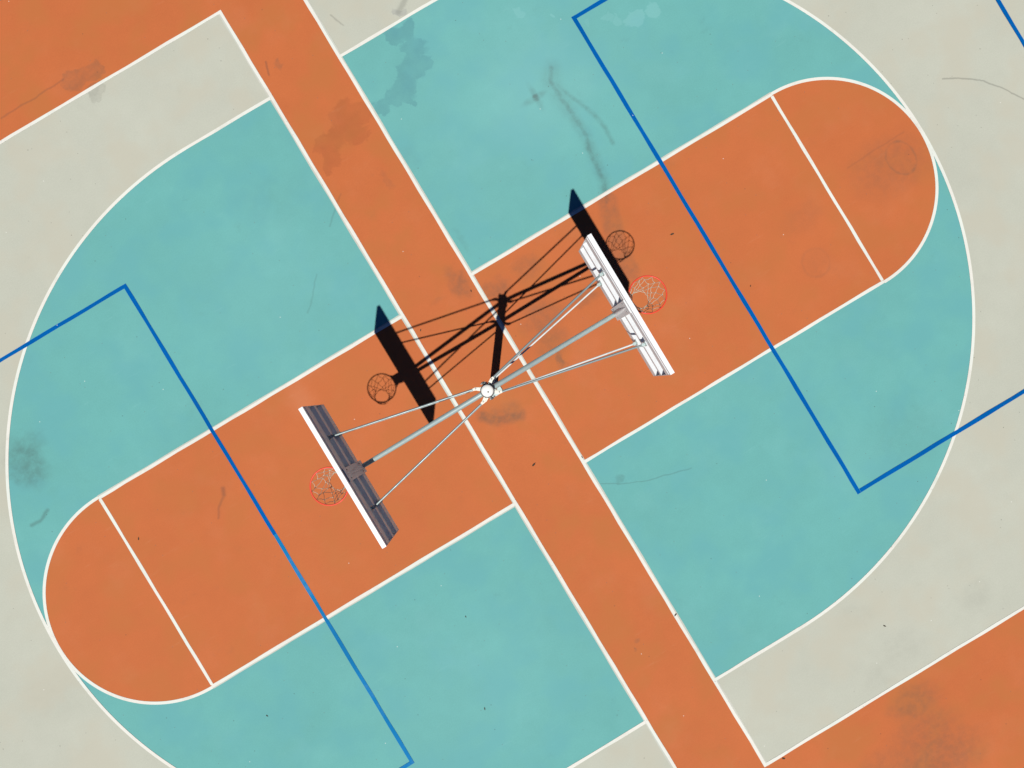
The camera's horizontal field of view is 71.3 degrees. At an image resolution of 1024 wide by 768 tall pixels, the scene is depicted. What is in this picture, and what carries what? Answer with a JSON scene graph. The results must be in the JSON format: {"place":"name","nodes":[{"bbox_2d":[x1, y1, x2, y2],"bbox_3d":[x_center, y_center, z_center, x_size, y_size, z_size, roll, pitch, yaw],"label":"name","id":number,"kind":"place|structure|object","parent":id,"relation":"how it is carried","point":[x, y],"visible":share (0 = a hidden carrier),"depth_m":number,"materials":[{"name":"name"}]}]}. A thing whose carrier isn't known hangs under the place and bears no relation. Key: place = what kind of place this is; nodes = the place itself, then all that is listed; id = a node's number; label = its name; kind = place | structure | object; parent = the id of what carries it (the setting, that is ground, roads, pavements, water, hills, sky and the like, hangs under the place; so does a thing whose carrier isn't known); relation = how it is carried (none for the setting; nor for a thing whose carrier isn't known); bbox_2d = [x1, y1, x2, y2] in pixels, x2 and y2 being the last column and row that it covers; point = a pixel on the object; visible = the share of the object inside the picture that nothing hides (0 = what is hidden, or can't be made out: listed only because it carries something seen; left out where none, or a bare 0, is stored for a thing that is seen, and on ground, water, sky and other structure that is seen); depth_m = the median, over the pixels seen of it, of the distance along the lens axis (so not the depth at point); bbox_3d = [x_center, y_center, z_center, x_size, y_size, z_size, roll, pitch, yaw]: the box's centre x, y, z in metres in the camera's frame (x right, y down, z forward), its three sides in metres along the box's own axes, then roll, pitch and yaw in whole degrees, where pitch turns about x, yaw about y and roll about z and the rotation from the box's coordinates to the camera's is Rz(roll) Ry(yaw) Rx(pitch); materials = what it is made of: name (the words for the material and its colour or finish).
{"place":"outdoors","nodes":[
{"label":"outdoors","id":0,"kind":"place"},
{"bbox_2d":[0,0,1023,767],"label":"court floor","id":1,"kind":"structure","parent":0,"point":[962,706],"depth_m":11.94,"materials":[{"name":"orange paint"}]},
{"bbox_2d":[0,15,670,767],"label":"half court","id":2,"kind":"object","parent":1,"relation":"on","point":[72,171],"visible":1,"depth_m":11.88,"materials":[{"name":"paint"}]},
{"bbox_2d":[0,285,123,361],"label":"volleyball line","id":3,"kind":"object","parent":2,"relation":"on","point":[65,321],"visible":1,"depth_m":11.87,"materials":[{"name":"blue paint"}]},
{"bbox_2d":[0,12,218,143],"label":"sideline","id":4,"kind":"object","parent":2,"relation":"on","point":[107,78],"visible":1,"depth_m":11.89,"materials":[{"name":"white paint"}]},
{"bbox_2d":[185,97,270,148],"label":"three point line","id":5,"kind":"object","parent":2,"relation":"on","point":[229,122],"visible":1,"depth_m":11.90,"materials":[{"name":"white paint"}]},
{"bbox_2d":[8,100,642,767],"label":"three point area","id":6,"kind":"object","parent":2,"relation":"on","point":[232,258],"visible":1,"depth_m":11.90,"materials":[{"name":"teal paint"}]},
{"bbox_2d":[5,147,185,767],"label":"three point arc","id":7,"kind":"object","parent":6,"relation":"on","point":[97,221],"visible":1,"depth_m":11.86,"materials":[{"name":"white paint"}]},
{"bbox_2d":[46,319,511,701],"bbox_3d":[-4.192,2.418,11.891,7.731,0.001,3.660,-31,90,0],"label":"key area","id":8,"kind":"object","parent":6,"relation":"on","point":[220,572],"visible":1,"depth_m":11.89,"materials":[{"name":"orange paint"}]},
{"bbox_2d":[43,496,212,704],"bbox_3d":[-6.736,3.949,11.863,1.868,0.001,3.735,-31,90,0],"label":"free throw circle","id":9,"kind":"object","parent":8,"relation":"on","point":[77,513],"visible":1,"depth_m":11.86,"materials":[{"name":"white paint"}]},
{"bbox_2d":[99,499,212,684],"bbox_3d":[-5.923,3.460,11.871,0.057,0.001,3.609,-31,90,0],"label":"free throw line","id":10,"kind":"object","parent":8,"relation":"on","point":[155,591],"visible":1,"depth_m":11.87,"materials":[{"name":"white paint"}]},
{"bbox_2d":[123,283,275,534],"bbox_3d":[-5.207,0.424,11.883,0.069,0.001,4.865,-31,90,0],"label":"volleyball line","id":11,"kind":"object","parent":8,"relation":"on","point":[201,412],"visible":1,"depth_m":11.88,"materials":[{"name":"blue paint"}]},
{"bbox_2d":[98,314,401,498],"bbox_3d":[-4.362,0.385,11.892,5.876,0.001,0.059,-31,90,0],"label":"key line","id":12,"kind":"object","parent":8,"relation":"on","point":[252,405],"visible":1,"depth_m":11.89,"materials":[{"name":"white paint"}]},
{"bbox_2d":[212,503,515,688],"bbox_3d":[-2.475,3.521,11.900,5.876,0.001,0.058,-31,90,0],"label":"key line","id":13,"kind":"object","parent":8,"relation":"on","point":[363,595],"visible":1,"depth_m":11.90,"materials":[{"name":"white paint"}]},
{"bbox_2d":[273,533,413,764],"bbox_3d":[-2.802,4.421,11.893,0.069,0.001,4.465,-31,90,0],"label":"volleyball line","id":14,"kind":"object","parent":6,"relation":"on","point":[342,646],"visible":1,"depth_m":11.89,"materials":[{"name":"blue paint"}]},
{"bbox_2d":[400,762,410,767],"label":"volleyball line","id":15,"kind":"object","parent":2,"relation":"on","point":[408,764],"visible":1,"depth_m":11.90,"materials":[{"name":"blue paint"}]},
{"bbox_2d":[219,14,672,767],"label":"faded old line","id":16,"kind":"object","parent":2,"relation":"on","point":[443,386],"visible":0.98,"depth_m":11.92,"materials":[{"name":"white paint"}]},
{"bbox_2d":[567,721,645,767],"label":"three point line","id":17,"kind":"object","parent":2,"relation":"on","point":[609,744],"visible":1,"depth_m":11.93,"materials":[{"name":"white paint"}]},
{"bbox_2d":[218,10,676,767],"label":"baseline","id":18,"kind":"object","parent":1,"relation":"on","point":[446,388],"visible":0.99,"depth_m":11.92,"materials":[{"name":"white paint"}]},
{"bbox_2d":[298,234,674,548],"bbox_3d":[-0.298,0.081,9.963,5.141,3.895,1.830,-31,90,0],"label":"basketball hoop stand","id":19,"kind":"object","parent":1,"relation":"on","point":[350,469],"visible":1,"depth_m":8.44,"materials":[{"name":"metal"}]},
{"bbox_2d":[304,0,766,766],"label":"baseline","id":20,"kind":"object","parent":1,"relation":"on","point":[534,382],"visible":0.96,"depth_m":11.93,"materials":[{"name":"white paint"}]},
{"bbox_2d":[309,0,1023,761],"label":"half court","id":21,"kind":"object","parent":1,"relation":"on","point":[945,576],"visible":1,"depth_m":12.00,"materials":[{"name":"paint"}]},
{"bbox_2d":[340,5,425,56],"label":"three point line","id":22,"kind":"object","parent":21,"relation":"on","point":[382,30],"visible":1,"depth_m":11.93,"materials":[{"name":"white paint"}]},
{"bbox_2d":[307,0,765,762],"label":"faded old line","id":23,"kind":"object","parent":21,"relation":"on","point":[537,382],"visible":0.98,"depth_m":11.94,"materials":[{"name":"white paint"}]},
{"bbox_2d":[575,0,606,17],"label":"volleyball line","id":24,"kind":"object","parent":21,"relation":"on","point":[591,7],"visible":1,"depth_m":11.95,"materials":[{"name":"blue paint"}]},
{"bbox_2d":[342,0,971,676],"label":"three point area","id":25,"kind":"object","parent":21,"relation":"on","point":[752,518],"visible":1,"depth_m":11.96,"materials":[{"name":"teal paint"}]},
{"bbox_2d":[424,0,974,629],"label":"three point arc","id":26,"kind":"object","parent":25,"relation":"on","point":[870,64],"visible":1,"depth_m":11.99,"materials":[{"name":"white paint"}]},
{"bbox_2d":[474,80,935,458],"bbox_3d":[3.562,-2.246,11.967,7.731,0.001,3.660,-31,90,0],"label":"key area","id":27,"kind":"object","parent":25,"relation":"on","point":[767,213],"visible":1,"depth_m":11.97,"materials":[{"name":"orange paint"}]},
{"bbox_2d":[471,92,771,274],"bbox_3d":[1.846,-3.349,11.954,5.876,0.001,0.059,-31,90,0],"label":"key line","id":28,"kind":"object","parent":27,"relation":"on","point":[618,186],"visible":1,"depth_m":11.95,"materials":[{"name":"white paint"}]},
{"bbox_2d":[584,281,884,462],"bbox_3d":[3.733,-0.212,11.961,5.876,0.001,0.058,-31,90,0],"label":"key line","id":29,"kind":"object","parent":27,"relation":"on","point":[737,369],"visible":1,"depth_m":11.96,"materials":[{"name":"white paint"}]},
{"bbox_2d":[771,96,883,280],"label":"free throw line","id":30,"kind":"object","parent":27,"relation":"on","point":[826,186],"visible":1,"depth_m":11.98,"materials":[{"name":"white paint"}]},
{"bbox_2d":[771,77,938,282],"bbox_3d":[6.107,-3.776,11.989,1.868,0.001,3.735,-31,90,0],"label":"free throw circle","id":31,"kind":"object","parent":27,"relation":"on","point":[929,149],"visible":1,"depth_m":11.99,"materials":[{"name":"white paint"}]},
{"bbox_2d":[571,15,860,493],"bbox_3d":[3.426,-2.164,11.961,0.076,0.001,9.336,-31,90,0],"label":"volleyball line","id":32,"kind":"object","parent":25,"relation":"on","point":[718,258],"visible":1,"depth_m":11.96,"materials":[{"name":"blue paint"}]},
{"bbox_2d":[715,627,799,680],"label":"three point line","id":33,"kind":"object","parent":21,"relation":"on","point":[759,653],"visible":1,"depth_m":11.95,"materials":[{"name":"white paint"}]},
{"bbox_2d":[766,606,1023,765],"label":"sideline","id":34,"kind":"object","parent":21,"relation":"on","point":[894,686],"visible":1,"depth_m":11.97,"materials":[{"name":"white paint"}]},
{"bbox_2d":[860,389,1023,491],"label":"volleyball line","id":35,"kind":"object","parent":21,"relation":"on","point":[944,439],"visible":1,"depth_m":11.98,"materials":[{"name":"blue paint"}]},
{"bbox_2d":[996,0,1023,46],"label":"volleyball line","id":36,"kind":"object","parent":21,"relation":"on","point":[1009,19],"visible":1,"depth_m":12.01,"materials":[{"name":"blue paint"}]}
]}

